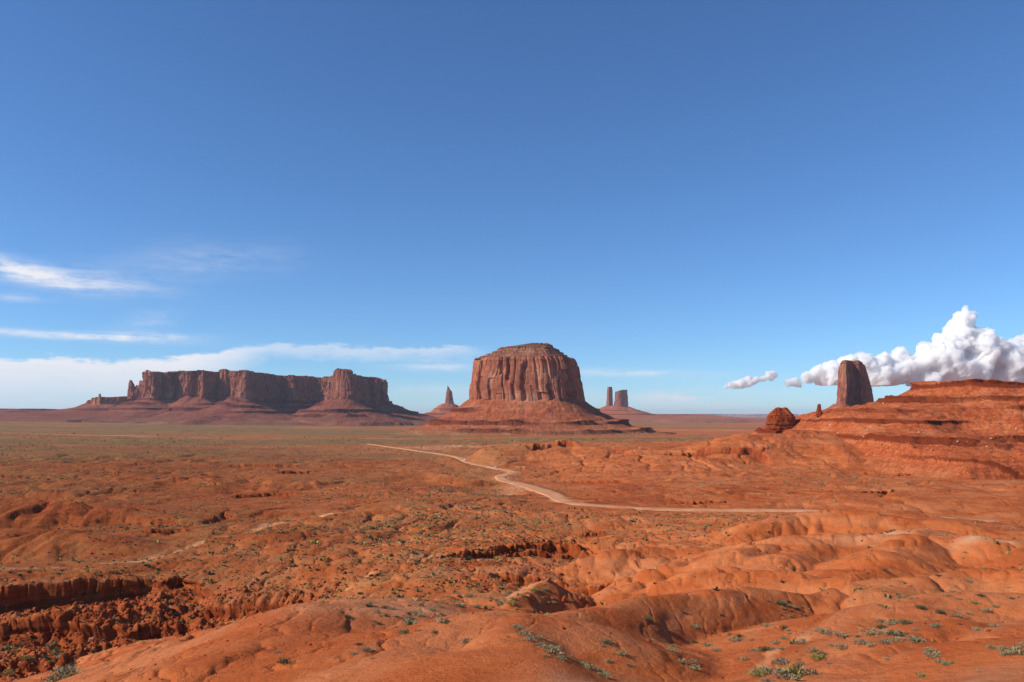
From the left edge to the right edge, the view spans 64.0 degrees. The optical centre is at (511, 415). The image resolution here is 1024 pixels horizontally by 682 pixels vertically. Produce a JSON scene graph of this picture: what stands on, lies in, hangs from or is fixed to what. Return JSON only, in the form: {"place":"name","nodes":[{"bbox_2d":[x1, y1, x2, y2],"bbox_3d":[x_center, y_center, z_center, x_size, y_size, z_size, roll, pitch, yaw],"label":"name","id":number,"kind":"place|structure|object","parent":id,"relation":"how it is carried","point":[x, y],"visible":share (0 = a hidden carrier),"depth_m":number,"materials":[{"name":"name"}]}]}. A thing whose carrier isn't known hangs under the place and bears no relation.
{"place":"outdoors","nodes":[
{"label":"outdoors","id":0,"kind":"place"},
{"bbox_2d":[0,417,1023,681],"bbox_3d":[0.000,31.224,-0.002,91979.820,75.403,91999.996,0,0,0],"label":"ground","id":1,"kind":"structure","parent":0,"point":[806,549],"depth_m":214.99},
{"bbox_2d":[0,668,16,674],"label":"shrub","id":2,"kind":"object","parent":1,"relation":"on","point":[7,672],"visible":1,"depth_m":147.88,"materials":[{"name":"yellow plant"}]},
{"bbox_2d":[12,643,27,647],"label":"shrub","id":3,"kind":"object","parent":1,"relation":"on","point":[17,644],"visible":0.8,"depth_m":174.36,"materials":[{"name":"green plant"}]},
{"bbox_2d":[18,654,34,660],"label":"shrub","id":4,"kind":"object","parent":1,"relation":"on","point":[26,657],"visible":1,"depth_m":159.16,"materials":[{"name":"yellow plant"}]},
{"bbox_2d":[0,408,57,414],"bbox_3d":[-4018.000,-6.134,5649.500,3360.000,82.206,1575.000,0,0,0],"label":"ridge","id":5,"kind":"structure","parent":1,"relation":"on","point":[8,411],"depth_m":5556.96,"materials":[{"name":"brown stone"}]},
{"bbox_2d":[47,648,61,653],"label":"shrub","id":6,"kind":"object","parent":1,"relation":"on","point":[54,650],"visible":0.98,"depth_m":162.85,"materials":[{"name":"green plant"}]},
{"bbox_2d":[40,672,69,681],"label":"shrub","id":7,"kind":"object","parent":1,"relation":"on","point":[54,678],"visible":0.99,"depth_m":89.16,"materials":[{"name":"grey plant"}]},
{"bbox_2d":[47,664,80,677],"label":"shrub","id":8,"kind":"object","parent":1,"relation":"on","point":[62,671],"visible":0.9,"depth_m":91.21,"materials":[{"name":"grey plant"}]},
{"bbox_2d":[65,660,79,666],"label":"shrub","id":9,"kind":"object","parent":1,"relation":"on","point":[71,663],"visible":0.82,"depth_m":113.55,"materials":[{"name":"green plant"}]},
{"bbox_2d":[0,368,438,425],"bbox_3d":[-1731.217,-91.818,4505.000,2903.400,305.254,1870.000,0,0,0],"label":"mesa","id":10,"kind":"structure","parent":1,"relation":"on","point":[343,397],"depth_m":4176.61,"materials":[{"name":"stone"}]},
{"bbox_2d":[278,657,293,664],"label":"shrub","id":11,"kind":"object","parent":1,"relation":"on","point":[283,661],"visible":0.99,"depth_m":57.01,"materials":[{"name":"green plant"}]},
{"bbox_2d":[361,647,372,651],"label":"shrub","id":12,"kind":"object","parent":1,"relation":"on","point":[364,649],"visible":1,"depth_m":56.95,"materials":[{"name":"grey plant"}]},
{"bbox_2d":[401,619,421,624],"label":"shrub","id":13,"kind":"object","parent":1,"relation":"on","point":[407,620],"visible":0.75,"depth_m":75.25,"materials":[{"name":"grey plant"}]},
{"bbox_2d":[422,386,458,417],"bbox_3d":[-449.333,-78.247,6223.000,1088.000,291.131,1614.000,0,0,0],"label":"rock spire","id":14,"kind":"object","parent":1,"relation":"on","point":[440,410],"visible":0.28,"depth_m":6131.77,"materials":[{"name":"brown stone"}]},
{"bbox_2d":[431,617,450,622],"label":"shrub","id":15,"kind":"object","parent":1,"relation":"on","point":[443,619],"visible":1,"depth_m":65.80,"materials":[{"name":"grey plant"}]},
{"bbox_2d":[457,638,471,643],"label":"shrub","id":16,"kind":"object","parent":1,"relation":"on","point":[464,640],"visible":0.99,"depth_m":58.43,"materials":[{"name":"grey plant"}]},
{"bbox_2d":[0,429,1022,680],"bbox_3d":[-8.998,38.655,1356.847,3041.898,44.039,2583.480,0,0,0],"label":"plants","id":17,"kind":"object","parent":1,"relation":"on","point":[468,561],"visible":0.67,"depth_m":291.44,"materials":[{"name":"green plant"}]},
{"bbox_2d":[0,454,1023,681],"bbox_3d":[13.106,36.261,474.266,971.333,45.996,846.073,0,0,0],"label":"rubble","id":18,"kind":"object","parent":1,"relation":"on","point":[74,649],"visible":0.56,"depth_m":188.46,"materials":[{"name":"stone"}]},
{"bbox_2d":[510,624,522,628],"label":"shrub","id":19,"kind":"object","parent":1,"relation":"on","point":[518,626],"visible":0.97,"depth_m":57.46,"materials":[{"name":"grey plant"}]},
{"bbox_2d":[516,629,531,635],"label":"shrub","id":20,"kind":"object","parent":1,"relation":"on","point":[525,632],"visible":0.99,"depth_m":54.97,"materials":[{"name":"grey plant"}]},
{"bbox_2d":[523,635,537,640],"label":"shrub","id":21,"kind":"object","parent":1,"relation":"on","point":[532,638],"visible":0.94,"depth_m":53.29,"materials":[{"name":"grey plant"}]},
{"bbox_2d":[388,343,673,435],"bbox_3d":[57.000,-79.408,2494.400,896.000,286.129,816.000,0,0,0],"label":"butte","id":22,"kind":"object","parent":1,"relation":"on","point":[532,389],"visible":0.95,"depth_m":2374.10,"materials":[{"name":"stone"}]},
{"bbox_2d":[539,645,559,650],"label":"shrub","id":23,"kind":"object","parent":1,"relation":"on","point":[547,647],"visible":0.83,"depth_m":47.15,"materials":[{"name":"grey plant"}]},
{"bbox_2d":[545,647,563,654],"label":"shrub","id":24,"kind":"object","parent":1,"relation":"on","point":[556,651],"visible":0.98,"depth_m":45.80,"materials":[{"name":"grey plant"}]},
{"bbox_2d":[556,655,566,659],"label":"shrub","id":25,"kind":"object","parent":1,"relation":"on","point":[561,657],"visible":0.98,"depth_m":44.63,"materials":[{"name":"grey plant"}]},
{"bbox_2d":[583,663,595,668],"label":"shrub","id":26,"kind":"object","parent":1,"relation":"on","point":[588,666],"visible":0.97,"depth_m":45.64,"materials":[{"name":"grey plant"}]},
{"bbox_2d":[592,667,605,671],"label":"shrub","id":27,"kind":"object","parent":1,"relation":"on","point":[599,669],"visible":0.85,"depth_m":45.90,"materials":[{"name":"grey plant"}]},
{"bbox_2d":[597,671,613,678],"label":"shrub","id":28,"kind":"object","parent":1,"relation":"on","point":[604,674],"visible":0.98,"depth_m":44.50,"materials":[{"name":"grey plant"}]},
{"bbox_2d":[599,638,612,643],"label":"shrub","id":29,"kind":"object","parent":1,"relation":"on","point":[606,641],"visible":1,"depth_m":58.44,"materials":[{"name":"green plant"}]},
{"bbox_2d":[643,616,658,621],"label":"shrub","id":30,"kind":"object","parent":1,"relation":"on","point":[649,619],"visible":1,"depth_m":84.07,"materials":[{"name":"green plant"}]},
{"bbox_2d":[664,646,680,652],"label":"shrub","id":31,"kind":"object","parent":1,"relation":"on","point":[674,650],"visible":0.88,"depth_m":63.33,"materials":[{"name":"grey plant"}]},
{"bbox_2d":[599,387,765,422],"bbox_3d":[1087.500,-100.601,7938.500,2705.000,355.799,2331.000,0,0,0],"label":"castle butte","id":32,"kind":"object","parent":1,"relation":"on","point":[620,408],"visible":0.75,"depth_m":7636.33,"materials":[{"name":"brown stone"}]},
{"bbox_2d":[675,658,689,662],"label":"shrub","id":33,"kind":"object","parent":1,"relation":"on","point":[681,660],"visible":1,"depth_m":59.61,"materials":[{"name":"grey plant"}]},
{"bbox_2d":[686,664,700,670],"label":"shrub","id":34,"kind":"object","parent":1,"relation":"on","point":[693,668],"visible":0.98,"depth_m":58.65,"materials":[{"name":"grey plant"}]},
{"bbox_2d":[700,642,714,646],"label":"shrub","id":35,"kind":"object","parent":1,"relation":"on","point":[706,644],"visible":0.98,"depth_m":81.37,"materials":[{"name":"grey plant"}]},
{"bbox_2d":[655,414,766,421],"bbox_3d":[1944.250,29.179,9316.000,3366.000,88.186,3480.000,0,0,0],"label":"ridge","id":36,"kind":"structure","parent":1,"relation":"on","point":[704,416],"depth_m":9130.24,"materials":[{"name":"brown stone"}]},
{"bbox_2d":[710,646,721,651],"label":"shrub","id":37,"kind":"object","parent":1,"relation":"on","point":[717,650],"visible":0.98,"depth_m":75.28,"materials":[{"name":"grey plant"}]},
{"bbox_2d":[727,636,745,641],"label":"shrub","id":38,"kind":"object","parent":1,"relation":"on","point":[737,639],"visible":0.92,"depth_m":78.79,"materials":[{"name":"plant"}]},
{"bbox_2d":[711,414,797,416],"bbox_3d":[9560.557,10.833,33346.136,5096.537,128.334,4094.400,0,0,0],"label":"distant mesa","id":39,"kind":"structure","parent":1,"relation":"on","point":[746,415],"depth_m":31864.78,"materials":[{"name":"brown stone"}]},
{"bbox_2d":[746,667,770,676],"bbox_3d":[16.177,16.848,53.414,1.721,0.660,1.392,0,0,16],"label":"shrub","id":40,"kind":"object","parent":1,"relation":"on","point":[758,673],"visible":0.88,"depth_m":53.28,"materials":[{"name":"yellow plant"}]},
{"bbox_2d":[758,645,772,651],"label":"shrub","id":41,"kind":"object","parent":1,"relation":"on","point":[764,649],"visible":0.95,"depth_m":65.64,"materials":[{"name":"green plant"}]},
{"bbox_2d":[758,665,772,671],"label":"shrub","id":42,"kind":"object","parent":1,"relation":"on","point":[762,668],"visible":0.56,"depth_m":54.58,"materials":[{"name":"grey plant"}]},
{"bbox_2d":[760,676,776,681],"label":"shrub","id":43,"kind":"object","parent":1,"relation":"on","point":[766,679],"visible":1,"depth_m":49.13,"materials":[{"name":"green plant"}]},
{"bbox_2d":[772,657,789,664],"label":"shrub","id":44,"kind":"object","parent":1,"relation":"on","point":[781,661],"visible":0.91,"depth_m":56.98,"materials":[{"name":"plant"}]},
{"bbox_2d":[765,667,797,679],"bbox_3d":[16.299,15.714,49.617,1.990,0.710,2.060,0,0,33],"label":"shrub","id":45,"kind":"object","parent":1,"relation":"on","point":[780,674],"visible":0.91,"depth_m":49.48,"materials":[{"name":"plant"}]},
{"bbox_2d":[777,662,809,677],"bbox_3d":[16.993,15.474,49.573,2.024,0.991,2.100,0,0,30],"label":"shrub","id":46,"kind":"object","parent":1,"relation":"on","point":[795,670],"visible":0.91,"depth_m":49.32,"materials":[{"name":"yellow plant"}]},
{"bbox_2d":[787,674,804,680],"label":"shrub","id":47,"kind":"object","parent":1,"relation":"on","point":[797,678],"visible":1,"depth_m":47.56,"materials":[{"name":"grey plant"}]},
{"bbox_2d":[792,661,806,666],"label":"shrub","id":48,"kind":"object","parent":1,"relation":"on","point":[800,664],"visible":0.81,"depth_m":55.39,"materials":[{"name":"plant"}]},
{"bbox_2d":[797,640,808,643],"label":"shrub","id":49,"kind":"object","parent":1,"relation":"on","point":[802,642],"visible":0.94,"depth_m":63.96,"materials":[{"name":"plant"}]},
{"bbox_2d":[800,667,819,674],"bbox_3d":[17.850,15.337,48.801,1.272,0.565,1.256,0,0,9],"label":"shrub","id":50,"kind":"object","parent":1,"relation":"on","point":[814,672],"visible":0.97,"depth_m":48.70,"materials":[{"name":"plant"}]},
{"bbox_2d":[805,647,819,652],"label":"shrub","id":51,"kind":"object","parent":1,"relation":"on","point":[812,648],"visible":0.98,"depth_m":58.42,"materials":[{"name":"grey plant"}]},
{"bbox_2d":[808,653,828,659],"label":"shrub","id":52,"kind":"object","parent":1,"relation":"on","point":[816,656],"visible":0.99,"depth_m":55.75,"materials":[{"name":"yellow plant"}]},
{"bbox_2d":[813,627,828,632],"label":"shrub","id":53,"kind":"object","parent":1,"relation":"on","point":[820,630],"visible":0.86,"depth_m":70.93,"materials":[{"name":"grey plant"}]},
{"bbox_2d":[817,650,828,655],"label":"shrub","id":54,"kind":"object","parent":1,"relation":"on","point":[821,652],"visible":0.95,"depth_m":56.19,"materials":[{"name":"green plant"}]},
{"bbox_2d":[835,643,847,649],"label":"shrub","id":55,"kind":"object","parent":1,"relation":"on","point":[842,646],"visible":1,"depth_m":56.23,"materials":[{"name":"plant"}]},
{"bbox_2d":[833,631,851,637],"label":"shrub","id":56,"kind":"object","parent":1,"relation":"on","point":[844,635],"visible":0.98,"depth_m":61.55,"materials":[{"name":"plant"}]},
{"bbox_2d":[853,637,868,644],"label":"shrub","id":57,"kind":"object","parent":1,"relation":"on","point":[860,641],"visible":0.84,"depth_m":55.84,"materials":[{"name":"plant"}]},
{"bbox_2d":[862,641,874,646],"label":"shrub","id":58,"kind":"object","parent":1,"relation":"on","point":[869,644],"visible":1,"depth_m":54.45,"materials":[{"name":"grey plant"}]},
{"bbox_2d":[857,627,881,635],"bbox_3d":[26.461,15.945,60.078,2.045,0.621,2.190,0,0,3],"label":"shrub","id":59,"kind":"object","parent":1,"relation":"on","point":[874,632],"visible":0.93,"depth_m":60.07,"materials":[{"name":"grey plant"}]},
{"bbox_2d":[873,636,893,644],"bbox_3d":[24.648,14.997,54.086,1.320,0.480,1.275,0,0,-6],"label":"shrub","id":60,"kind":"object","parent":1,"relation":"on","point":[887,641],"visible":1,"depth_m":54.08,"materials":[{"name":"plant"}]},
{"bbox_2d":[878,629,893,635],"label":"shrub","id":61,"kind":"object","parent":1,"relation":"on","point":[885,632],"visible":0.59,"depth_m":57.51,"materials":[{"name":"grey plant"}]},
{"bbox_2d":[883,621,894,625],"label":"shrub","id":62,"kind":"object","parent":1,"relation":"on","point":[893,623],"visible":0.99,"depth_m":61.93,"materials":[{"name":"grey plant"}]},
{"bbox_2d":[886,630,907,636],"bbox_3d":[26.446,15.022,56.221,1.355,0.627,1.121,0,0,39],"label":"shrub","id":63,"kind":"object","parent":1,"relation":"on","point":[892,632],"visible":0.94,"depth_m":56.13,"materials":[{"name":"green plant"}]},
{"bbox_2d":[890,635,905,641],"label":"shrub","id":64,"kind":"object","parent":1,"relation":"on","point":[897,638],"visible":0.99,"depth_m":54.53,"materials":[{"name":"grey plant"}]},
{"bbox_2d":[899,618,913,624],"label":"shrub","id":65,"kind":"object","parent":1,"relation":"on","point":[901,621],"visible":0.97,"depth_m":60.58,"materials":[{"name":"green plant"}]},
{"bbox_2d":[904,637,925,643],"bbox_3d":[26.495,14.822,53.836,1.338,0.452,1.433,0,0,-9],"label":"shrub","id":66,"kind":"object","parent":1,"relation":"on","point":[912,639],"visible":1,"depth_m":53.85,"materials":[{"name":"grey plant"}]},
{"bbox_2d":[907,635,923,641],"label":"shrub","id":67,"kind":"object","parent":1,"relation":"on","point":[912,636],"visible":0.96,"depth_m":54.15,"materials":[{"name":"plant"}]},
{"bbox_2d":[915,672,926,677],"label":"shrub","id":68,"kind":"object","parent":1,"relation":"on","point":[921,675],"visible":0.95,"depth_m":41.60,"materials":[{"name":"yellow plant"}]},
{"bbox_2d":[914,605,927,608],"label":"shrub","id":69,"kind":"object","parent":1,"relation":"on","point":[920,607],"visible":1,"depth_m":73.47,"materials":[{"name":"green plant"}]},
{"bbox_2d":[921,651,936,658],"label":"shrub","id":70,"kind":"object","parent":1,"relation":"on","point":[930,655],"visible":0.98,"depth_m":45.27,"materials":[{"name":"grey plant"}]},
{"bbox_2d":[924,647,935,651],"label":"shrub","id":71,"kind":"object","parent":1,"relation":"on","point":[927,649],"visible":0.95,"depth_m":46.96,"materials":[{"name":"grey plant"}]},
{"bbox_2d":[935,609,944,613],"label":"shrub","id":72,"kind":"object","parent":1,"relation":"on","point":[939,611],"visible":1,"depth_m":72.45,"materials":[{"name":"green plant"}]},
{"bbox_2d":[984,645,996,648],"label":"shrub","id":73,"kind":"object","parent":1,"relation":"on","point":[991,647],"visible":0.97,"depth_m":43.59,"materials":[{"name":"grey plant"}]},
{"bbox_2d":[996,645,1011,650],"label":"shrub","id":74,"kind":"object","parent":1,"relation":"on","point":[1000,647],"visible":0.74,"depth_m":42.61,"materials":[{"name":"grey plant"}]},
{"bbox_2d":[998,648,1018,654],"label":"shrub","id":75,"kind":"object","parent":1,"relation":"on","point":[1010,653],"visible":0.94,"depth_m":41.61,"materials":[{"name":"grey plant"}]},
{"bbox_2d":[1006,647,1023,655],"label":"shrub","id":76,"kind":"object","parent":1,"relation":"on","point":[1019,650],"visible":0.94,"depth_m":41.04,"materials":[{"name":"grey plant"}]},
{"bbox_2d":[0,0,1023,413],"label":"sky","id":77,"kind":"structure","parent":0,"point":[704,206],"materials":[{"name":"blue"}]},
{"bbox_2d":[368,444,1021,522],"bbox_3d":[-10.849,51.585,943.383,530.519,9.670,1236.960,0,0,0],"label":"road","id":78,"kind":"structure","parent":0,"point":[554,496],"depth_m":481.57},
{"bbox_2d":[752,379,1023,479],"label":"layered hill","id":79,"kind":"structure","parent":0,"point":[930,406],"depth_m":870.84,"materials":[{"name":"brown stone"}]},
{"bbox_2d":[765,407,796,430],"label":"rock outcrop","id":80,"kind":"object","parent":79,"relation":"on","point":[780,419],"visible":0.98,"depth_m":1046.47,"materials":[{"name":"brown stone"}]},
{"bbox_2d":[754,360,873,430],"bbox_3d":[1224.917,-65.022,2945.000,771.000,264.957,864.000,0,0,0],"label":"butte","id":81,"kind":"object","parent":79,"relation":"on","point":[854,387],"visible":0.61,"depth_m":2893.30,"materials":[{"name":"brown stone"}]},
{"bbox_2d":[815,404,822,415],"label":"rock pinnacle","id":82,"kind":"object","parent":79,"relation":"on","point":[819,411],"visible":1,"depth_m":1000.80,"materials":[{"name":"brown stone"}]}
]}

